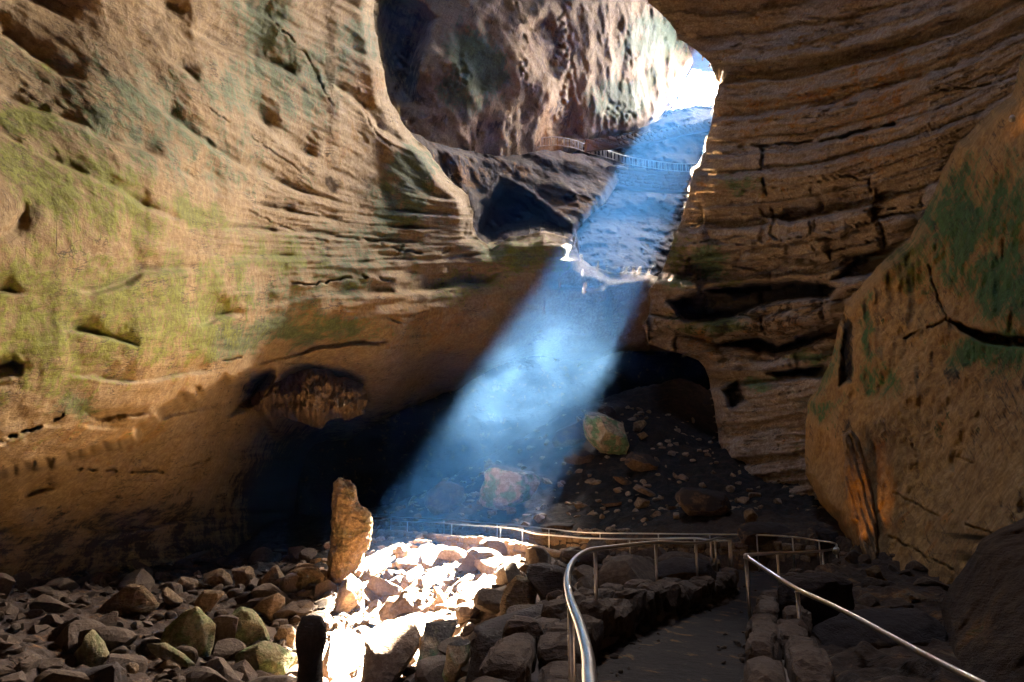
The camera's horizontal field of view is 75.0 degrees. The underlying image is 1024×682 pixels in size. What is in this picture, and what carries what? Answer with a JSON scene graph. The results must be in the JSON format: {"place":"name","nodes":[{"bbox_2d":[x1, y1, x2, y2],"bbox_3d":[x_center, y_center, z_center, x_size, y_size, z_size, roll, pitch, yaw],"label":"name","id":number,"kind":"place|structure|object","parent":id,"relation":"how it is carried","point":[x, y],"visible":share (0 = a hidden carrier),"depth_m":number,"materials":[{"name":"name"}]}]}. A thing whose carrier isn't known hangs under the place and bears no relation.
{"place":"outdoors","nodes":[
{"label":"outdoors","id":0,"kind":"place"},
{"bbox_2d":[0,0,728,611],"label":"cave wall","id":1,"kind":"structure","parent":0,"point":[194,252],"depth_m":27.88,"materials":[{"name":"stone"}]},
{"bbox_2d":[247,368,369,428],"bbox_3d":[-12.235,2.874,39.511,7.345,4.594,12.177,2,-12,-12],"label":"flowstone","id":2,"kind":"object","parent":1,"relation":"attached to","point":[317,398],"visible":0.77,"depth_m":36.29,"materials":[{"name":"brown stone"}]},
{"bbox_2d":[0,378,963,681],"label":"ground","id":3,"kind":"structure","parent":0,"point":[680,400],"depth_m":30.58,"materials":[{"name":"soil"}]},
{"bbox_2d":[74,629,108,666],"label":"boulder","id":4,"kind":"object","parent":3,"relation":"on","point":[91,650],"visible":0.88,"depth_m":15.76,"materials":[{"name":"green stone"}]},
{"bbox_2d":[71,662,126,681],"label":"boulder","id":5,"kind":"object","parent":3,"relation":"on","point":[114,672],"visible":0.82,"depth_m":14.02,"materials":[{"name":"brown stone"}]},
{"bbox_2d":[100,584,159,616],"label":"boulder","id":6,"kind":"object","parent":3,"relation":"on","point":[131,600],"visible":0.81,"depth_m":21.91,"materials":[{"name":"brown stone"}]},
{"bbox_2d":[127,662,138,673],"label":"boulder","id":7,"kind":"object","parent":3,"relation":"on","point":[133,667],"visible":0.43,"depth_m":15.28,"materials":[{"name":"beige stone"}]},
{"bbox_2d":[147,643,194,667],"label":"boulder","id":8,"kind":"object","parent":3,"relation":"on","point":[165,651],"visible":0.99,"depth_m":16.15,"materials":[{"name":"green stone"}]},
{"bbox_2d":[160,658,182,668],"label":"boulder","id":9,"kind":"object","parent":3,"relation":"on","point":[169,663],"visible":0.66,"depth_m":15.96,"materials":[{"name":"beige stone"}]},
{"bbox_2d":[161,587,182,605],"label":"boulder","id":10,"kind":"object","parent":3,"relation":"on","point":[169,596],"visible":1,"depth_m":23.16,"materials":[{"name":"beige stone"}]},
{"bbox_2d":[178,576,202,590],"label":"boulder","id":11,"kind":"object","parent":3,"relation":"on","point":[187,583],"visible":0.76,"depth_m":26.85,"materials":[{"name":"beige stone"}]},
{"bbox_2d":[194,590,223,612],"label":"boulder","id":12,"kind":"object","parent":3,"relation":"on","point":[206,600],"visible":0.85,"depth_m":22.37,"materials":[{"name":"beige stone"}]},
{"bbox_2d":[203,568,232,586],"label":"boulder","id":13,"kind":"object","parent":3,"relation":"on","point":[218,576],"visible":0.92,"depth_m":27.14,"materials":[{"name":"beige stone"}]},
{"bbox_2d":[234,591,250,603],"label":"boulder","id":14,"kind":"object","parent":3,"relation":"on","point":[243,597],"visible":0.74,"depth_m":23.68,"materials":[{"name":"brown stone"}]},
{"bbox_2d":[231,606,269,646],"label":"boulder","id":15,"kind":"object","parent":3,"relation":"on","point":[251,628],"visible":0.54,"depth_m":18.96,"materials":[{"name":"green stone"}]},
{"bbox_2d":[235,641,296,674],"bbox_3d":[-6.220,8.102,16.786,1.552,1.042,1.120,0,-11,0],"label":"boulder","id":16,"kind":"object","parent":3,"relation":"on","point":[272,657],"visible":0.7,"depth_m":16.52,"materials":[{"name":"green stone"}]},
{"bbox_2d":[253,593,284,620],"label":"boulder","id":17,"kind":"object","parent":3,"relation":"on","point":[264,607],"visible":0.92,"depth_m":22.13,"materials":[{"name":"beige stone"}]},
{"bbox_2d":[261,564,283,584],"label":"boulder","id":18,"kind":"object","parent":3,"relation":"on","point":[274,573],"visible":0.45,"depth_m":25.68,"materials":[{"name":"beige stone"}]},
{"bbox_2d":[285,567,323,590],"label":"boulder","id":19,"kind":"object","parent":3,"relation":"on","point":[309,578],"visible":0.69,"depth_m":25.04,"materials":[{"name":"brown stone"}]},
{"bbox_2d":[295,615,326,681],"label":"stalagmite","id":20,"kind":"object","parent":3,"relation":"on","point":[311,637],"visible":1,"depth_m":11.44,"materials":[{"name":"black stone"}]},
{"bbox_2d":[323,629,363,681],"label":"rock","id":21,"kind":"object","parent":3,"relation":"on","point":[344,652],"visible":0.9,"depth_m":16.71,"materials":[{"name":"white stone"}]},
{"bbox_2d":[333,574,363,613],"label":"rock","id":22,"kind":"object","parent":3,"relation":"on","point":[350,594],"visible":0.99,"depth_m":22.35,"materials":[{"name":"beige stone"}]},
{"bbox_2d":[326,477,372,583],"bbox_3d":[-6.380,7.675,26.381,1.760,4.515,2.074,0,-11,0],"label":"rock pillar","id":23,"kind":"object","parent":3,"relation":"on","point":[351,520],"visible":0.98,"depth_m":25.74,"materials":[{"name":"brown stone"}]},
{"bbox_2d":[344,612,361,629],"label":"rock","id":24,"kind":"object","parent":3,"relation":"on","point":[350,622],"visible":0.74,"depth_m":20.53,"materials":[{"name":"stone"}]},
{"bbox_2d":[358,559,386,581],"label":"rock","id":25,"kind":"object","parent":3,"relation":"on","point":[376,567],"visible":0.84,"depth_m":26.02,"materials":[{"name":"beige stone"}]},
{"bbox_2d":[378,596,397,620],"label":"rock","id":26,"kind":"object","parent":3,"relation":"on","point":[383,612],"visible":0.2,"depth_m":19.61,"materials":[{"name":"stone"}]},
{"bbox_2d":[360,616,420,681],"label":"rock","id":27,"kind":"object","parent":3,"relation":"on","point":[391,648],"visible":1,"depth_m":14.86,"materials":[{"name":"stone"}]},
{"bbox_2d":[395,544,409,558],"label":"rock","id":28,"kind":"object","parent":3,"relation":"on","point":[402,550],"visible":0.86,"depth_m":27.45,"materials":[{"name":"beige stone"}]},
{"bbox_2d":[379,584,436,623],"bbox_3d":[-2.930,7.598,18.992,1.536,1.170,0.660,7,-13,-29],"label":"rock","id":29,"kind":"object","parent":3,"relation":"on","point":[415,598],"visible":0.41,"depth_m":19.07,"materials":[{"name":"stone"}]},
{"bbox_2d":[401,565,423,589],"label":"rock","id":30,"kind":"object","parent":3,"relation":"on","point":[410,577],"visible":0.92,"depth_m":24.57,"materials":[{"name":"beige stone"}]},
{"bbox_2d":[404,545,449,568],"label":"rock","id":31,"kind":"object","parent":3,"relation":"on","point":[425,557],"visible":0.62,"depth_m":26.57,"materials":[{"name":"beige stone"}]},
{"bbox_2d":[417,571,446,586],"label":"rock","id":32,"kind":"object","parent":3,"relation":"on","point":[433,579],"visible":0.96,"depth_m":24.28,"materials":[{"name":"beige stone"}]},
{"bbox_2d":[417,619,457,660],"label":"rock","id":33,"kind":"object","parent":3,"relation":"on","point":[435,634],"visible":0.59,"depth_m":15.15,"materials":[{"name":"grey stone"}]},
{"bbox_2d":[429,587,447,611],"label":"rock","id":34,"kind":"object","parent":3,"relation":"on","point":[441,598],"visible":0.53,"depth_m":20.04,"materials":[{"name":"stone"}]},
{"bbox_2d":[424,481,464,515],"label":"boulder","id":35,"kind":"object","parent":3,"relation":"on","point":[442,497],"visible":0.95,"depth_m":36.66,"materials":[{"name":"stone"}]},
{"bbox_2d":[442,639,470,681],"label":"rock","id":36,"kind":"object","parent":3,"relation":"on","point":[458,653],"visible":0.94,"depth_m":12.12,"materials":[{"name":"brown stone"}]},
{"bbox_2d":[455,601,480,622],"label":"rock","id":37,"kind":"object","parent":3,"relation":"on","point":[465,611],"visible":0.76,"depth_m":17.24,"materials":[{"name":"brown stone"}]},
{"bbox_2d":[0,529,949,681],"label":"rubble","id":38,"kind":"object","parent":3,"relation":"on","point":[221,665],"visible":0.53,"depth_m":18.77,"materials":[{"name":"stone"}]},
{"bbox_2d":[52,616,80,637],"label":"boulder","id":39,"kind":"object","parent":38,"relation":"on","point":[57,631],"visible":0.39,"depth_m":18.07,"materials":[{"name":"brown stone"}]},
{"bbox_2d":[160,606,215,657],"bbox_3d":[-8.733,7.900,17.919,1.379,1.488,1.091,0,-11,0],"label":"boulder","id":40,"kind":"object","parent":38,"relation":"on","point":[195,627],"visible":0.76,"depth_m":17.72,"materials":[{"name":"green stone"}]},
{"bbox_2d":[231,566,255,586],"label":"boulder","id":41,"kind":"object","parent":38,"relation":"on","point":[245,576],"visible":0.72,"depth_m":26.84,"materials":[{"name":"beige stone"}]},
{"bbox_2d":[274,624,295,645],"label":"boulder","id":42,"kind":"object","parent":38,"relation":"on","point":[287,632],"visible":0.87,"depth_m":18.90,"materials":[{"name":"beige stone"}]},
{"bbox_2d":[456,574,491,605],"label":"rock","id":43,"kind":"object","parent":38,"relation":"on","point":[482,581],"visible":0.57,"depth_m":18.40,"materials":[{"name":"beige stone"}]},
{"bbox_2d":[465,629,502,681],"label":"rock","id":44,"kind":"object","parent":3,"relation":"on","point":[486,640],"visible":0.25,"depth_m":8.91,"materials":[{"name":"grey stone"}]},
{"bbox_2d":[483,458,494,474],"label":"boulder","id":45,"kind":"object","parent":3,"relation":"on","point":[489,462],"visible":0.55,"depth_m":40.40,"materials":[{"name":"beige stone"}]},
{"bbox_2d":[487,509,496,515],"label":"boulder","id":46,"kind":"object","parent":3,"relation":"on","point":[492,512],"visible":1,"depth_m":34.84,"materials":[{"name":"stone"}]},
{"bbox_2d":[474,556,511,575],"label":"rock","id":47,"kind":"object","parent":3,"relation":"on","point":[488,565],"visible":0.72,"depth_m":24.30,"materials":[{"name":"beige stone"}]},
{"bbox_2d":[473,604,542,636],"bbox_3d":[0.206,5.389,12.702,1.883,0.633,0.974,0,-11,0],"label":"rock","id":48,"kind":"object","parent":3,"relation":"on","point":[497,623],"visible":0.32,"depth_m":12.75,"materials":[{"name":"brown stone"}]},
{"bbox_2d":[498,555,519,570],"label":"rock","id":49,"kind":"object","parent":3,"relation":"on","point":[516,559],"visible":0.26,"depth_m":22.24,"materials":[{"name":"beige stone"}]},
{"bbox_2d":[479,465,539,509],"bbox_3d":[-0.132,8.038,36.265,3.329,2.563,2.077,0,-11,0],"label":"boulder","id":50,"kind":"object","parent":3,"relation":"on","point":[502,487],"visible":0.98,"depth_m":35.56,"materials":[{"name":"stone"}]},
{"bbox_2d":[505,506,516,514],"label":"boulder","id":51,"kind":"object","parent":3,"relation":"on","point":[510,510],"visible":1,"depth_m":34.84,"materials":[{"name":"stone"}]},
{"bbox_2d":[499,575,536,615],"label":"rock","id":52,"kind":"object","parent":3,"relation":"on","point":[519,589],"visible":0.62,"depth_m":15.67,"materials":[{"name":"brown stone"}]},
{"bbox_2d":[371,529,720,571],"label":"stone wall","id":53,"kind":"structure","parent":3,"relation":"on","point":[513,547],"depth_m":29.14,"materials":[{"name":"stone"}]},
{"bbox_2d":[373,519,730,566],"bbox_3d":[-0.454,7.887,26.074,1.691,2.183,23.768,7,-13,-32],"label":"handrail","id":54,"kind":"object","parent":53,"relation":"on","point":[629,539],"visible":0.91,"depth_m":21.38,"materials":[{"name":"metal"}]},
{"bbox_2d":[542,477,551,483],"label":"boulder","id":55,"kind":"object","parent":3,"relation":"on","point":[546,481],"visible":1,"depth_m":38.11,"materials":[{"name":"beige stone"}]},
{"bbox_2d":[527,563,576,600],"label":"rock","id":56,"kind":"object","parent":3,"relation":"on","point":[544,579],"visible":0.52,"depth_m":15.52,"materials":[{"name":"brown stone"}]},
{"bbox_2d":[540,523,573,531],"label":"boulder","id":57,"kind":"object","parent":3,"relation":"on","point":[564,526],"visible":0.73,"depth_m":29.72,"materials":[{"name":"grey stone"}]},
{"bbox_2d":[294,403,823,580],"bbox_3d":[6.424,6.951,36.628,31.420,9.352,21.646,0,-11,0],"label":"rubble","id":58,"kind":"object","parent":3,"relation":"on","point":[451,554],"visible":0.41,"depth_m":32.20,"materials":[{"name":"brown stone"}]},
{"bbox_2d":[551,420,586,447],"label":"boulder","id":59,"kind":"object","parent":3,"relation":"on","point":[572,435],"visible":0.97,"depth_m":41.71,"materials":[{"name":"stone"}]},
{"bbox_2d":[563,449,594,464],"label":"boulder","id":60,"kind":"object","parent":3,"relation":"on","point":[577,456],"visible":0.97,"depth_m":38.97,"materials":[{"name":"brown stone"}]},
{"bbox_2d":[374,520,816,561],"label":"stone wall","id":61,"kind":"structure","parent":3,"relation":"on","point":[535,539],"depth_m":27.47,"materials":[{"name":"brown stone"}]},
{"bbox_2d":[583,412,628,454],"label":"boulder","id":62,"kind":"object","parent":3,"relation":"on","point":[604,433],"visible":0.98,"depth_m":39.36,"materials":[{"name":"stone"}]},
{"bbox_2d":[598,405,615,417],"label":"boulder","id":63,"kind":"object","parent":3,"relation":"on","point":[609,410],"visible":0.73,"depth_m":44.63,"materials":[{"name":"brown stone"}]},
{"bbox_2d":[601,501,621,506],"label":"boulder","id":64,"kind":"object","parent":3,"relation":"on","point":[609,504],"visible":1,"depth_m":32.21,"materials":[{"name":"brown stone"}]},
{"bbox_2d":[613,476,631,484],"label":"boulder","id":65,"kind":"object","parent":3,"relation":"on","point":[621,480],"visible":0.98,"depth_m":35.23,"materials":[{"name":"brown stone"}]},
{"bbox_2d":[633,420,645,431],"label":"boulder","id":66,"kind":"object","parent":3,"relation":"on","point":[640,425],"visible":1,"depth_m":42.70,"materials":[{"name":"beige stone"}]},
{"bbox_2d":[625,451,658,471],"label":"boulder","id":67,"kind":"object","parent":3,"relation":"on","point":[639,462],"visible":1,"depth_m":36.45,"materials":[{"name":"brown stone"}]},
{"bbox_2d":[634,497,649,508],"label":"boulder","id":68,"kind":"object","parent":3,"relation":"on","point":[639,502],"visible":1,"depth_m":30.40,"materials":[{"name":"beige stone"}]},
{"bbox_2d":[637,431,647,439],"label":"boulder","id":69,"kind":"object","parent":3,"relation":"on","point":[642,435],"visible":1,"depth_m":41.29,"materials":[{"name":"beige stone"}]},
{"bbox_2d":[633,484,655,496],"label":"boulder","id":70,"kind":"object","parent":3,"relation":"on","point":[643,490],"visible":1,"depth_m":32.89,"materials":[{"name":"brown stone"}]},
{"bbox_2d":[653,557,716,579],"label":"rock","id":71,"kind":"object","parent":3,"relation":"on","point":[682,568],"visible":0.49,"depth_m":12.43,"materials":[{"name":"brown stone"}]},
{"bbox_2d":[675,487,731,516],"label":"boulder","id":72,"kind":"object","parent":3,"relation":"on","point":[695,502],"visible":0.95,"depth_m":25.86,"materials":[{"name":"brown stone"}]},
{"bbox_2d":[744,508,757,522],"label":"rock","id":73,"kind":"object","parent":3,"relation":"on","point":[750,515],"visible":0.85,"depth_m":24.23,"materials":[{"name":"beige stone"}]},
{"bbox_2d":[737,522,791,544],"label":"rock","id":74,"kind":"object","parent":3,"relation":"on","point":[747,532],"visible":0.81,"depth_m":20.93,"materials":[{"name":"brown stone"}]},
{"bbox_2d":[777,571,854,625],"bbox_3d":[3.607,3.154,7.974,0.878,0.775,0.668,0,-11,0],"label":"rock","id":75,"kind":"object","parent":3,"relation":"on","point":[833,588],"visible":0.59,"depth_m":7.74,"materials":[{"name":"brown stone"}]},
{"bbox_2d":[785,551,847,575],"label":"stone wall","id":76,"kind":"structure","parent":3,"relation":"on","point":[791,572],"depth_m":12.48,"materials":[{"name":"brown stone"}]},
{"bbox_2d":[815,530,837,543],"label":"rock","id":77,"kind":"object","parent":3,"relation":"on","point":[831,536],"visible":0.79,"depth_m":19.33,"materials":[{"name":"stone"}]},
{"bbox_2d":[865,565,886,580],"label":"rock","id":78,"kind":"object","parent":3,"relation":"on","point":[873,571],"visible":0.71,"depth_m":12.02,"materials":[{"name":"brown stone"}]},
{"bbox_2d":[811,607,947,649],"bbox_3d":[4.132,3.480,7.508,1.491,0.898,1.036,0,-11,0],"label":"rock","id":79,"kind":"object","parent":3,"relation":"on","point":[914,626],"visible":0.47,"depth_m":7.27,"materials":[{"name":"brown stone"}]},
{"bbox_2d":[909,594,919,600],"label":"rock","id":80,"kind":"object","parent":3,"relation":"on","point":[914,597],"visible":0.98,"depth_m":9.16,"materials":[{"name":"beige stone"}]},
{"bbox_2d":[903,505,1023,681],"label":"foreground rock","id":81,"kind":"object","parent":3,"relation":"on","point":[982,608],"visible":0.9,"depth_m":5.43,"materials":[{"name":"brown stone"}]},
{"bbox_2d":[322,0,692,192],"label":"rock wall","id":82,"kind":"structure","parent":0,"point":[504,77],"depth_m":73.14,"materials":[{"name":"stone"}]},
{"bbox_2d":[402,119,630,292],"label":"ledge","id":83,"kind":"object","parent":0,"point":[518,195],"visible":0.34,"depth_m":69.36,"materials":[{"name":"brown stone"}]},
{"bbox_2d":[295,351,863,569],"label":"back wall","id":84,"kind":"structure","parent":0,"point":[427,445],"depth_m":84.45,"materials":[{"name":"stone"}]},
{"bbox_2d":[527,271,661,357],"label":"bedrock","id":85,"kind":"structure","parent":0,"point":[656,274],"depth_m":88.06,"materials":[{"name":"stone"}]},
{"bbox_2d":[543,94,713,313],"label":"entrance slope","id":86,"kind":"structure","parent":0,"point":[632,229],"depth_m":77.93,"materials":[{"name":"stone"}]},
{"bbox_2d":[537,137,696,171],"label":"balustrade","id":87,"kind":"object","parent":86,"relation":"on","point":[591,153],"visible":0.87,"depth_m":86.25,"materials":[{"name":"paint"}]},
{"bbox_2d":[584,121,710,151],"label":"stone parapet","id":88,"kind":"structure","parent":86,"relation":"on","point":[617,142],"depth_m":85.37,"materials":[{"name":"stone"}]},
{"bbox_2d":[606,165,691,193],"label":"stone wall","id":89,"kind":"structure","parent":86,"relation":"on","point":[644,180],"depth_m":81.25,"materials":[{"name":"stone"}]},
{"bbox_2d":[665,104,713,116],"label":"stone parapet","id":90,"kind":"structure","parent":86,"relation":"on","point":[670,112],"depth_m":103.44,"materials":[{"name":"grey stone"}]},
{"bbox_2d":[651,44,712,123],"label":"bedrock","id":91,"kind":"structure","parent":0,"point":[700,65],"depth_m":130.30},
{"bbox_2d":[596,568,784,681],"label":"path","id":92,"kind":"structure","parent":0,"point":[684,649],"depth_m":7.61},
{"bbox_2d":[472,567,739,681],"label":"stone kerb","id":93,"kind":"structure","parent":92,"relation":"on","point":[527,649],"depth_m":7.41,"materials":[{"name":"stone"}]},
{"bbox_2d":[564,537,732,681],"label":"handrail","id":94,"kind":"object","parent":93,"relation":"on","point":[577,622],"visible":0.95,"depth_m":3.91,"materials":[{"name":"metal"}]},
{"bbox_2d":[377,517,837,620],"bbox_3d":[1.797,7.341,24.754,9.759,2.843,34.076,4,-12,-18],"label":"handrail","id":95,"kind":"object","parent":92,"relation":"on","point":[758,554],"visible":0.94,"depth_m":19.41,"materials":[{"name":"metal"}]},
{"bbox_2d":[744,589,835,681],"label":"stone kerb","id":96,"kind":"structure","parent":92,"relation":"on","point":[785,648],"depth_m":5.48,"materials":[{"name":"stone"}]},
{"bbox_2d":[746,555,985,681],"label":"handrail","id":97,"kind":"object","parent":96,"relation":"on","point":[959,672],"visible":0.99,"depth_m":5.75,"materials":[{"name":"metal"}]},
{"bbox_2d":[673,69,717,108],"label":"sky","id":98,"kind":"structure","parent":0,"point":[700,87],"materials":[{"name":"white"}]},
{"bbox_2d":[642,0,1023,499],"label":"cave wall","id":99,"kind":"structure","parent":0,"point":[836,125],"depth_m":37.31,"materials":[{"name":"brown layered sandstone"}]},
{"bbox_2d":[791,1,1023,583],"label":"cave wall","id":100,"kind":"structure","parent":0,"point":[919,392],"depth_m":17.03,"materials":[{"name":"stone"}]},
{"bbox_2d":[832,546,839,554],"bbox_3d":[7.065,4.565,14.540,0.120,0.120,0.170,-9,2,37],"label":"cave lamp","id":101,"kind":"object","parent":100,"relation":"attached to","point":[835,550],"visible":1,"depth_m":14.48,"materials":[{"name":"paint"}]},
{"bbox_2d":[839,429,878,560],"bbox_3d":[8.983,4.087,17.185,0.696,3.862,4.732,-5,-13,25],"label":"flowstone","id":102,"kind":"object","parent":100,"relation":"attached to","point":[859,497],"visible":0.83,"depth_m":17.20,"materials":[{"name":"brown stone"}]},
{"bbox_2d":[1009,115,1014,121],"bbox_3d":[11.360,-5.058,15.153,0.120,0.120,0.170,-12,26,45],"label":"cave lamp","id":103,"kind":"object","parent":100,"relation":"attached to","point":[1011,118],"visible":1,"depth_m":15.10,"materials":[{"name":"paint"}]}
]}

